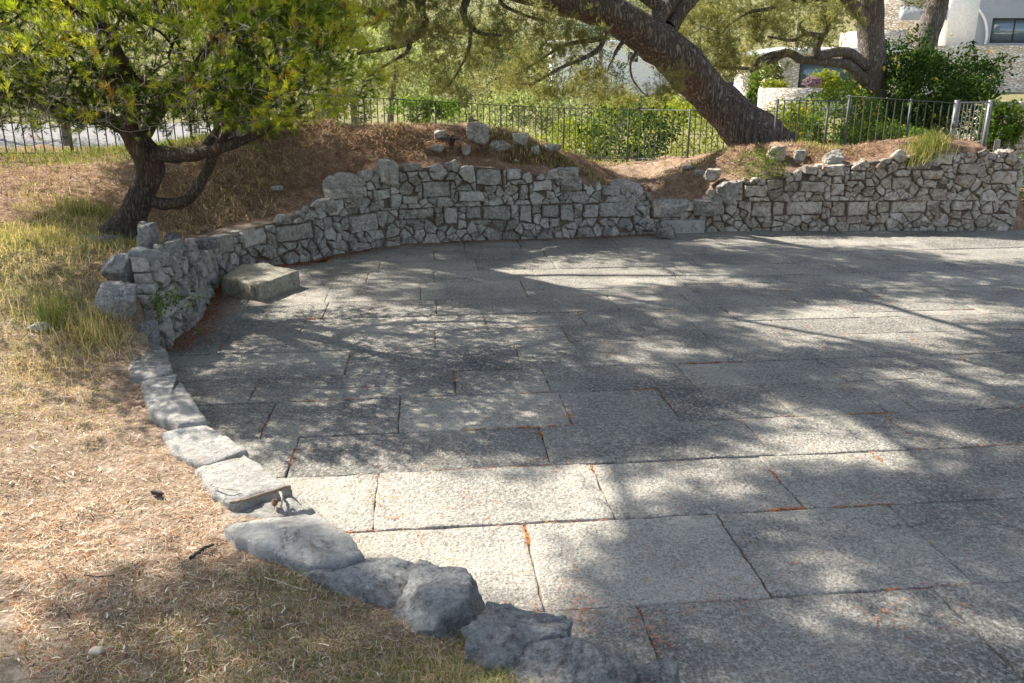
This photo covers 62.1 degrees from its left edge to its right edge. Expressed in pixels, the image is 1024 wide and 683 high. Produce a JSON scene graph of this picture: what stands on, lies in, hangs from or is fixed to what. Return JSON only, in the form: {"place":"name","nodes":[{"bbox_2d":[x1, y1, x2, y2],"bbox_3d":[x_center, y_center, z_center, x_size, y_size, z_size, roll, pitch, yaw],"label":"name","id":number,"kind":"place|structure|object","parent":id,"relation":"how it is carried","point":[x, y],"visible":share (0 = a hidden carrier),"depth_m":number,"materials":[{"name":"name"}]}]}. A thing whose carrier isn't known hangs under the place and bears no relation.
{"place":"outdoors","nodes":[
{"label":"outdoors","id":0,"kind":"place"},
{"bbox_2d":[0,122,212,147],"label":"gravel path","id":1,"kind":"structure","parent":0,"point":[57,140],"depth_m":44.67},
{"bbox_2d":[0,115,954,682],"bbox_3d":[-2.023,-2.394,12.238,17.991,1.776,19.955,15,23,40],"label":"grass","id":2,"kind":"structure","parent":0,"point":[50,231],"depth_m":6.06,"materials":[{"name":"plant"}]},
{"bbox_2d":[0,0,1023,682],"bbox_3d":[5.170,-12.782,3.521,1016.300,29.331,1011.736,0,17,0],"label":"terrain","id":3,"kind":"structure","parent":0,"point":[162,516],"depth_m":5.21,"materials":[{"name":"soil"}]},
{"bbox_2d":[27,321,48,331],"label":"pebble","id":4,"kind":"object","parent":3,"relation":"on","point":[33,326],"visible":0.81,"depth_m":6.50,"materials":[{"name":"stone"}]},
{"bbox_2d":[10,272,86,333],"bbox_3d":[-3.615,-0.283,6.605,0.765,0.461,0.691,-13,21,-37],"label":"grass tussock","id":5,"kind":"object","parent":3,"relation":"on","point":[55,307],"depth_m":6.61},
{"bbox_2d":[0,2,103,133],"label":"pine","id":6,"kind":"object","parent":3,"relation":"on","point":[34,54],"visible":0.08,"depth_m":42.00,"materials":[{"name":"green plant"}]},
{"bbox_2d":[0,60,164,145],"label":"tree","id":7,"kind":"object","parent":3,"relation":"on","point":[65,142],"visible":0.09,"depth_m":28.76,"materials":[{"name":"plant"}]},
{"bbox_2d":[46,188,119,220],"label":"grass tussock","id":8,"kind":"object","parent":3,"relation":"on","point":[74,209],"depth_m":9.37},
{"bbox_2d":[88,646,103,656],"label":"pebble","id":9,"kind":"object","parent":3,"relation":"on","point":[97,649],"visible":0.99,"depth_m":3.08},
{"bbox_2d":[25,287,170,364],"bbox_3d":[-3.174,-0.178,6.624,1.308,0.471,0.960,-9,19,-28],"label":"grass tussock","id":10,"kind":"object","parent":3,"relation":"on","point":[94,328],"depth_m":6.54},
{"bbox_2d":[75,235,125,242],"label":"rock","id":11,"kind":"object","parent":3,"relation":"on","point":[109,237],"visible":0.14,"depth_m":8.18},
{"bbox_2d":[95,281,137,320],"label":"rock","id":12,"kind":"object","parent":3,"relation":"on","point":[119,297],"visible":0.88,"depth_m":6.71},
{"bbox_2d":[2,3,255,134],"bbox_3d":[-17.086,-11.999,38.418,12.968,7.492,9.584,8,19,24],"label":"pine","id":13,"kind":"object","parent":3,"relation":"on","point":[133,44],"visible":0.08,"depth_m":37.30,"materials":[{"name":"green plant"}]},
{"bbox_2d":[135,320,160,344],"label":"rock","id":14,"kind":"object","parent":3,"relation":"on","point":[148,327],"visible":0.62,"depth_m":6.76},
{"bbox_2d":[128,343,172,384],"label":"kerb stone","id":15,"kind":"object","parent":3,"relation":"on","point":[155,363],"visible":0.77,"depth_m":6.22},
{"bbox_2d":[141,374,207,430],"bbox_3d":[-2.277,0.489,5.676,0.293,0.266,1.078,-10,19,-28],"label":"kerb stone","id":16,"kind":"object","parent":3,"relation":"on","point":[170,404],"visible":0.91,"depth_m":5.51,"materials":[{"name":"stone"}]},
{"bbox_2d":[0,85,359,153],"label":"metal fence","id":17,"kind":"object","parent":3,"relation":"on","point":[71,143],"visible":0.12,"depth_m":12.52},
{"bbox_2d":[0,0,401,239],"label":"pine","id":18,"kind":"object","parent":3,"relation":"on","point":[236,105],"visible":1,"depth_m":6.99,"materials":[{"name":"green plant"}]},
{"bbox_2d":[189,543,213,559],"bbox_3d":[-1.413,0.950,3.862,0.025,0.050,0.185,3,17,10],"label":"bark stick","id":19,"kind":"object","parent":3,"relation":"on","point":[199,551],"visible":1,"depth_m":3.85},
{"bbox_2d":[161,425,248,468],"bbox_3d":[-1.839,0.702,5.018,0.334,0.263,0.624,-16,23,-41],"label":"kerb stone","id":20,"kind":"object","parent":3,"relation":"on","point":[197,447],"visible":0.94,"depth_m":4.91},
{"bbox_2d":[141,62,301,126],"bbox_3d":[-11.127,-8.439,32.494,6.634,4.361,5.405,0,17,0],"label":"tree","id":21,"kind":"object","parent":3,"relation":"on","point":[210,108],"visible":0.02,"depth_m":31.89,"materials":[{"name":"plant"}]},
{"bbox_2d":[209,10,260,144],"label":"tall pine","id":22,"kind":"object","parent":3,"relation":"on","point":[236,132],"visible":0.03,"depth_m":11.79,"materials":[{"name":"green plant"}]},
{"bbox_2d":[195,455,292,511],"bbox_3d":[-1.463,0.838,4.569,0.354,0.265,0.576,-14,22,-38],"label":"kerb stone","id":23,"kind":"object","parent":3,"relation":"on","point":[246,476],"visible":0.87,"depth_m":4.47,"materials":[{"name":"stone"}]},
{"bbox_2d":[120,0,385,119],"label":"pine","id":24,"kind":"object","parent":3,"relation":"on","point":[256,58],"depth_m":42.11,"materials":[{"name":"green plant"}]},
{"bbox_2d":[229,496,315,518],"bbox_3d":[-1.270,0.924,4.401,0.500,0.229,0.288,-4,17,-13],"label":"kerb stone","id":25,"kind":"object","parent":3,"relation":"on","point":[292,506],"visible":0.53,"depth_m":4.32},
{"bbox_2d":[230,484,290,503],"bbox_3d":[-1.262,0.772,4.279,0.307,0.034,0.044,-10,20,-30],"label":"dead stick","id":26,"kind":"object","parent":25,"relation":"on","point":[278,489],"visible":1,"depth_m":4.26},
{"bbox_2d":[223,513,364,572],"bbox_3d":[-0.999,1.010,3.959,0.425,0.292,0.676,-15,23,-41],"label":"kerb stone","id":27,"kind":"object","parent":3,"relation":"on","point":[305,542],"visible":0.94,"depth_m":3.87,"materials":[{"name":"stone"}]},
{"bbox_2d":[309,81,382,124],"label":"tree","id":28,"kind":"object","parent":3,"relation":"on","point":[325,112],"visible":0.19,"depth_m":25.80,"materials":[{"name":"plant"}]},
{"bbox_2d":[251,0,460,124],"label":"pine","id":29,"kind":"object","parent":3,"relation":"on","point":[354,118],"visible":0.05,"depth_m":37.76,"materials":[{"name":"green plant"}]},
{"bbox_2d":[302,557,413,608],"bbox_3d":[-0.632,1.086,3.765,0.525,0.266,0.354,8,19,24],"label":"rock","id":30,"kind":"object","parent":3,"relation":"on","point":[381,582],"visible":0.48,"depth_m":3.63,"materials":[{"name":"stone"}]},
{"bbox_2d":[130,159,650,348],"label":"dry stone wall","id":31,"kind":"structure","parent":3,"relation":"on","point":[452,201],"depth_m":11.85,"materials":[{"name":"stone"}]},
{"bbox_2d":[100,252,132,281],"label":"rock","id":32,"kind":"object","parent":31,"relation":"on","point":[116,267],"visible":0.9,"depth_m":7.05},
{"bbox_2d":[128,246,157,263],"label":"rock","id":33,"kind":"object","parent":31,"relation":"on","point":[151,255],"visible":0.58,"depth_m":7.19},
{"bbox_2d":[136,221,158,248],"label":"rock","id":34,"kind":"object","parent":31,"relation":"on","point":[147,235],"visible":0.66,"depth_m":7.88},
{"bbox_2d":[141,281,203,336],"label":"wall plant","id":35,"kind":"object","parent":31,"relation":"attached to","point":[160,302],"depth_m":7.15,"materials":[{"name":"green plant"}]},
{"bbox_2d":[163,232,181,243],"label":"rock","id":36,"kind":"object","parent":31,"relation":"on","point":[169,236],"visible":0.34,"depth_m":8.12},
{"bbox_2d":[164,238,182,255],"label":"rock","id":37,"kind":"object","parent":31,"relation":"on","point":[175,244],"visible":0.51,"depth_m":7.76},
{"bbox_2d":[196,237,219,249],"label":"rock","id":38,"kind":"object","parent":31,"relation":"on","point":[207,243],"visible":1,"depth_m":8.61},
{"bbox_2d":[315,198,337,212],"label":"rock","id":39,"kind":"object","parent":31,"relation":"on","point":[331,206],"visible":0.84,"depth_m":11.05,"materials":[{"name":"stone"}]},
{"bbox_2d":[322,172,364,210],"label":"rock","id":40,"kind":"object","parent":31,"relation":"on","point":[350,184],"visible":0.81,"depth_m":11.30,"materials":[{"name":"stone"}]},
{"bbox_2d":[358,169,372,180],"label":"rock","id":41,"kind":"object","parent":31,"relation":"on","point":[366,175],"visible":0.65,"depth_m":11.54,"materials":[{"name":"stone"}]},
{"bbox_2d":[373,159,398,186],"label":"rock","id":42,"kind":"object","parent":31,"relation":"on","point":[390,168],"visible":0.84,"depth_m":11.61,"materials":[{"name":"stone"}]},
{"bbox_2d":[547,167,578,180],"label":"rock","id":43,"kind":"object","parent":31,"relation":"on","point":[567,173],"visible":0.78,"depth_m":12.28,"materials":[{"name":"stone"}]},
{"bbox_2d":[609,178,642,203],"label":"rock","id":44,"kind":"object","parent":31,"relation":"on","point":[635,189],"visible":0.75,"depth_m":12.59,"materials":[{"name":"stone"}]},
{"bbox_2d":[340,6,481,124],"bbox_3d":[-4.196,-8.817,30.724,6.248,6.137,4.661,0,17,0],"label":"broad tree","id":45,"kind":"object","parent":3,"relation":"on","point":[423,86],"visible":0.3,"depth_m":30.18,"materials":[{"name":"plant"}]},
{"bbox_2d":[379,95,465,124],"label":"tree","id":46,"kind":"object","parent":3,"relation":"on","point":[426,109],"visible":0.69,"depth_m":24.82,"materials":[{"name":"green plant"}]},
{"bbox_2d":[391,559,485,639],"bbox_3d":[-0.287,1.167,3.513,0.417,0.324,0.376,7,18,21],"label":"rock","id":47,"kind":"object","parent":3,"relation":"on","point":[435,599],"visible":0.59,"depth_m":3.44,"materials":[{"name":"stone"}]},
{"bbox_2d":[434,130,446,139],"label":"rock","id":48,"kind":"object","parent":3,"relation":"on","point":[438,134],"visible":0.92,"depth_m":12.59,"materials":[{"name":"stone"}]},
{"bbox_2d":[443,134,458,148],"bbox_3d":[-0.869,-2.896,12.335,0.275,0.213,0.240,0,17,0],"label":"dead stump","id":49,"kind":"object","parent":3,"relation":"on","point":[452,139],"visible":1,"depth_m":12.30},
{"bbox_2d":[339,0,568,83],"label":"pine","id":50,"kind":"object","parent":3,"relation":"on","point":[460,16],"visible":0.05,"depth_m":88.73,"materials":[{"name":"green plant"}]},
{"bbox_2d":[357,2,557,121],"bbox_3d":[-2.194,-10.988,36.123,9.178,7.121,7.869,0,17,0],"label":"pine","id":51,"kind":"object","parent":3,"relation":"on","point":[492,67],"visible":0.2,"depth_m":35.37,"materials":[{"name":"green plant"}]},
{"bbox_2d":[432,606,484,662],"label":"grass tussock","id":52,"kind":"object","parent":3,"relation":"on","point":[457,644],"depth_m":3.27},
{"bbox_2d":[417,101,530,131],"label":"broad tree","id":53,"kind":"object","parent":3,"relation":"on","point":[480,113],"visible":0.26,"depth_m":26.71,"materials":[{"name":"plant"}]},
{"bbox_2d":[466,122,489,144],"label":"rock","id":54,"kind":"object","parent":3,"relation":"on","point":[478,131],"visible":0.93,"depth_m":12.54,"materials":[{"name":"stone"}]},
{"bbox_2d":[358,0,611,118],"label":"pine","id":55,"kind":"object","parent":3,"relation":"on","point":[480,10],"visible":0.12,"depth_m":56.08,"materials":[{"name":"green plant"}]},
{"bbox_2d":[489,140,510,150],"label":"rock","id":56,"kind":"object","parent":3,"relation":"on","point":[500,144],"visible":0.86,"depth_m":12.58,"materials":[{"name":"stone"}]},
{"bbox_2d":[461,601,572,670],"bbox_3d":[0.029,1.188,3.229,0.390,0.292,0.345,5,18,17],"label":"rock","id":57,"kind":"object","parent":3,"relation":"on","point":[505,634],"visible":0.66,"depth_m":3.15,"materials":[{"name":"stone"}]},
{"bbox_2d":[446,11,593,127],"bbox_3d":[0.416,-11.899,39.908,7.626,6.719,6.482,10,19,29],"label":"broad tree","id":58,"kind":"object","parent":3,"relation":"on","point":[490,96],"visible":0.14,"depth_m":39.69,"materials":[{"name":"green plant"}]},
{"bbox_2d":[512,133,528,145],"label":"rock","id":59,"kind":"object","parent":3,"relation":"on","point":[521,138],"visible":0.98,"depth_m":12.78,"materials":[{"name":"stone"}]},
{"bbox_2d":[258,0,795,147],"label":"leaning pine","id":60,"kind":"object","parent":3,"relation":"on","point":[671,53],"visible":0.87,"depth_m":14.25,"materials":[{"name":"green plant"}]},
{"bbox_2d":[459,77,610,143],"bbox_3d":[0.883,-7.128,28.990,5.403,3.817,3.522,0,17,0],"label":"broad tree","id":61,"kind":"object","parent":3,"relation":"on","point":[517,101],"visible":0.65,"depth_m":28.55,"materials":[{"name":"plant"}]},
{"bbox_2d":[453,0,648,72],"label":"pine","id":62,"kind":"object","parent":3,"relation":"on","point":[555,30],"visible":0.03,"depth_m":84.17,"materials":[{"name":"green plant"}]},
{"bbox_2d":[544,144,561,151],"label":"rock","id":63,"kind":"object","parent":3,"relation":"on","point":[555,147],"visible":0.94,"depth_m":12.87,"materials":[{"name":"stone"}]},
{"bbox_2d":[362,97,774,161],"bbox_3d":[0.938,-3.767,15.457,7.109,1.375,2.005,-1,17,-5],"label":"metal fence","id":64,"kind":"object","parent":3,"relation":"on","point":[627,158],"visible":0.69,"depth_m":15.80,"materials":[{"name":"metal"}]},
{"bbox_2d":[508,637,637,682],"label":"rock","id":65,"kind":"object","parent":3,"relation":"on","point":[572,660],"visible":0.98,"depth_m":3.02,"materials":[{"name":"stone"}]},
{"bbox_2d":[499,68,670,157],"bbox_3d":[3.366,-10.171,38.404,7.832,4.224,7.076,-14,22,-39],"label":"tree","id":66,"kind":"object","parent":3,"relation":"on","point":[590,111],"visible":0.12,"depth_m":38.03,"materials":[{"name":"plant"}]},
{"bbox_2d":[537,114,643,161],"bbox_3d":[2.048,-5.186,22.494,3.072,1.601,1.772,0,17,0],"label":"flowering shrub","id":67,"kind":"object","parent":3,"relation":"on","point":[559,133],"visible":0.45,"depth_m":22.22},
{"bbox_2d":[571,22,637,106],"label":"pine","id":68,"kind":"object","parent":3,"relation":"on","point":[596,61],"visible":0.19,"depth_m":59.15,"materials":[{"name":"green plant"}]},
{"bbox_2d":[544,40,668,106],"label":"white house","id":69,"kind":"structure","parent":3,"relation":"on","point":[642,73],"depth_m":74.30,"materials":[{"name":"paint"}]},
{"bbox_2d":[574,91,687,162],"bbox_3d":[2.475,-4.399,17.678,2.434,1.564,1.672,0,17,0],"label":"leafy bush","id":70,"kind":"object","parent":3,"relation":"on","point":[653,123],"visible":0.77,"depth_m":17.65,"materials":[{"name":"green plant"}]},
{"bbox_2d":[591,90,700,160],"bbox_3d":[5.311,-8.332,33.228,5.930,3.668,4.254,0,17,0],"label":"broad tree","id":71,"kind":"object","parent":3,"relation":"on","point":[672,102],"visible":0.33,"depth_m":32.67,"materials":[{"name":"plant"}]},
{"bbox_2d":[625,105,725,157],"bbox_3d":[4.246,-4.807,20.026,3.403,1.489,2.356,0,17,0],"label":"flowering shrub","id":72,"kind":"object","parent":3,"relation":"on","point":[697,129],"visible":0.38,"depth_m":19.65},
{"bbox_2d":[606,0,795,117],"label":"pine","id":73,"kind":"object","parent":3,"relation":"on","point":[699,28],"visible":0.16,"depth_m":46.85,"materials":[{"name":"green plant"}]},
{"bbox_2d":[704,168,721,181],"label":"rock","id":74,"kind":"object","parent":3,"relation":"on","point":[712,174],"visible":1,"depth_m":12.94,"materials":[{"name":"stone"}]},
{"bbox_2d":[745,48,760,105],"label":"cypress","id":75,"kind":"object","parent":3,"relation":"on","point":[751,96],"visible":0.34,"depth_m":42.05,"materials":[{"name":"plant"}]},
{"bbox_2d":[725,142,787,178],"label":"leafy plant","id":76,"kind":"object","parent":3,"relation":"on","point":[760,154],"visible":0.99,"depth_m":12.81,"materials":[{"name":"green plant"}]},
{"bbox_2d":[748,61,788,97],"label":"broad tree","id":77,"kind":"object","parent":3,"relation":"on","point":[757,84],"visible":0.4,"depth_m":40.94,"materials":[{"name":"green plant"}]},
{"bbox_2d":[759,77,790,87],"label":"garden shrub","id":78,"kind":"object","parent":3,"relation":"on","point":[770,84],"visible":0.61,"depth_m":38.61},
{"bbox_2d":[766,145,786,161],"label":"rock","id":79,"kind":"object","parent":3,"relation":"on","point":[782,150],"visible":0.73,"depth_m":13.34,"materials":[{"name":"stone"}]},
{"bbox_2d":[757,88,822,138],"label":"garden wall","id":80,"kind":"structure","parent":3,"relation":"on","point":[766,96],"depth_m":36.52,"materials":[{"name":"stone"}]},
{"bbox_2d":[661,0,929,144],"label":"upright pine","id":81,"kind":"object","parent":3,"relation":"on","point":[866,61],"visible":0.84,"depth_m":16.75,"materials":[{"name":"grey plant"}]},
{"bbox_2d":[734,0,856,48],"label":"pine","id":82,"kind":"object","parent":3,"relation":"on","point":[809,13],"visible":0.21,"depth_m":69.19,"materials":[{"name":"green plant"}]},
{"bbox_2d":[793,150,806,162],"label":"rock","id":83,"kind":"object","parent":3,"relation":"on","point":[799,156],"visible":1,"depth_m":13.30,"materials":[{"name":"stone"}]},
{"bbox_2d":[766,94,837,143],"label":"green shrub","id":84,"kind":"object","parent":3,"relation":"on","point":[787,118],"visible":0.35,"depth_m":18.75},
{"bbox_2d":[773,99,843,146],"bbox_3d":[5.048,-3.601,14.584,1.158,1.079,0.040,3,17,10],"label":"metal fence","id":85,"kind":"object","parent":3,"relation":"on","point":[826,122],"visible":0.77,"depth_m":14.52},
{"bbox_2d":[802,74,821,87],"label":"garden shrub","id":86,"kind":"object","parent":3,"relation":"on","point":[813,81],"visible":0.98,"depth_m":38.63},
{"bbox_2d":[734,30,908,110],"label":"stone glass house","id":87,"kind":"structure","parent":3,"relation":"on","point":[798,73],"depth_m":42.20,"materials":[{"name":"white paint"}]},
{"bbox_2d":[798,64,851,89],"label":"window","id":88,"kind":"structure","parent":87,"relation":"in","point":[804,69],"depth_m":42.08,"materials":[{"name":"blue glass"}]},
{"bbox_2d":[807,68,844,124],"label":"garden shrub","id":89,"kind":"object","parent":3,"relation":"on","point":[825,73],"visible":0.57,"depth_m":38.96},
{"bbox_2d":[649,149,1023,233],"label":"dry stone wall","id":90,"kind":"structure","parent":3,"relation":"on","point":[977,191],"depth_m":12.96,"materials":[{"name":"stone"}]},
{"bbox_2d":[650,198,689,217],"bbox_3d":[2.385,-2.019,12.889,0.586,0.262,0.316,0,17,0],"label":"capstone","id":91,"kind":"object","parent":90,"relation":"on","point":[675,207],"visible":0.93,"depth_m":12.79,"materials":[{"name":"stone"}]},
{"bbox_2d":[692,199,721,216],"bbox_3d":[2.956,-2.032,12.902,0.402,0.245,0.332,0,17,0],"label":"capstone","id":92,"kind":"object","parent":90,"relation":"on","point":[706,208],"visible":0.94,"depth_m":12.77,"materials":[{"name":"stone"}]},
{"bbox_2d":[715,180,739,205],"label":"rock","id":93,"kind":"object","parent":90,"relation":"on","point":[728,191],"visible":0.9,"depth_m":12.79,"materials":[{"name":"stone"}]},
{"bbox_2d":[822,149,843,164],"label":"rock","id":94,"kind":"object","parent":90,"relation":"on","point":[833,157],"visible":0.86,"depth_m":12.99,"materials":[{"name":"stone"}]},
{"bbox_2d":[788,78,885,146],"bbox_3d":[6.367,-4.393,16.626,1.556,1.444,1.394,-15,23,-40],"label":"green shrub","id":95,"kind":"object","parent":3,"relation":"on","point":[829,90],"visible":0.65,"depth_m":16.60,"materials":[{"name":"green plant"}]},
{"bbox_2d":[838,118,929,144],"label":"green shrub","id":96,"kind":"object","parent":3,"relation":"on","point":[864,134],"visible":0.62,"depth_m":15.75,"materials":[{"name":"green plant"}]},
{"bbox_2d":[843,95,955,145],"bbox_3d":[6.519,-3.557,14.389,1.798,1.181,0.040,2,17,6],"label":"metal fence","id":97,"kind":"object","parent":3,"relation":"on","point":[848,111],"visible":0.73,"depth_m":14.32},
{"bbox_2d":[884,0,948,136],"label":"slanting pine","id":98,"kind":"object","parent":3,"relation":"on","point":[934,14],"visible":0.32,"depth_m":18.22,"materials":[{"name":"grey plant"}]},
{"bbox_2d":[842,22,1001,139],"bbox_3d":[8.586,-5.270,17.874,3.452,2.710,2.668,0,17,0],"label":"dark bush","id":99,"kind":"object","parent":3,"relation":"on","point":[932,68],"visible":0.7,"depth_m":17.42,"materials":[{"name":"green plant"}]},
{"bbox_2d":[891,124,960,167],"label":"grass tussock","id":100,"kind":"object","parent":3,"relation":"on","point":[930,143],"depth_m":12.74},
{"bbox_2d":[884,0,1023,45],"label":"grey house","id":101,"kind":"structure","parent":3,"relation":"on","point":[990,22],"depth_m":48.59,"materials":[{"name":"paint"}]},
{"bbox_2d":[989,18,1023,42],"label":"window","id":102,"kind":"structure","parent":101,"relation":"in","point":[1003,30],"depth_m":49.04,"materials":[{"name":"blue glass"}]},
{"bbox_2d":[892,45,1023,94],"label":"garden wall","id":103,"kind":"structure","parent":3,"relation":"on","point":[1015,83],"depth_m":43.59,"materials":[{"name":"stone"}]},
{"bbox_2d":[949,100,993,147],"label":"metal gate","id":104,"kind":"structure","parent":3,"relation":"on","point":[954,121],"depth_m":14.33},
{"bbox_2d":[949,52,1019,140],"bbox_3d":[10.146,-5.049,18.549,1.456,2.410,1.068,0,17,0],"label":"dark bush","id":105,"kind":"object","parent":3,"relation":"on","point":[992,69],"visible":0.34,"depth_m":18.20,"materials":[{"name":"green plant"}]},
{"bbox_2d":[971,97,1023,151],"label":"broom shrub","id":106,"kind":"object","parent":3,"relation":"on","point":[1011,128],"visible":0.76,"depth_m":15.58,"materials":[{"name":"green plant"}]},
{"bbox_2d":[166,229,1023,682],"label":"paving","id":107,"kind":"structure","parent":0,"point":[966,399],"depth_m":5.64,"materials":[{"name":"stone"}]},
{"bbox_2d":[221,263,299,301],"bbox_3d":[-2.835,-0.651,9.426,0.968,0.273,0.773,11,20,32],"label":"stone step","id":108,"kind":"object","parent":107,"relation":"on","point":[258,282],"visible":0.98,"depth_m":9.14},
{"bbox_2d":[165,233,1023,682],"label":"fallen needles","id":109,"kind":"object","parent":107,"relation":"on","point":[209,317],"visible":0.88,"depth_m":5.83,"materials":[{"name":"plant"}]},
{"bbox_2d":[634,657,680,682],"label":"rock","id":110,"kind":"object","parent":107,"relation":"on","point":[663,670],"visible":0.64,"depth_m":3.04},
{"bbox_2d":[656,222,674,238],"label":"rock","id":111,"kind":"object","parent":107,"relation":"on","point":[665,230],"visible":1,"depth_m":12.40,"materials":[{"name":"stone"}]},
{"bbox_2d":[660,219,704,233],"bbox_3d":[2.592,-1.775,13.073,0.736,0.270,0.602,0,17,0],"label":"stone step","id":112,"kind":"object","parent":107,"relation":"on","point":[688,225],"visible":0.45,"depth_m":12.84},
{"bbox_2d":[969,101,1023,166],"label":"bush","id":113,"kind":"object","parent":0,"point":[1019,151],"depth_m":20.49,"materials":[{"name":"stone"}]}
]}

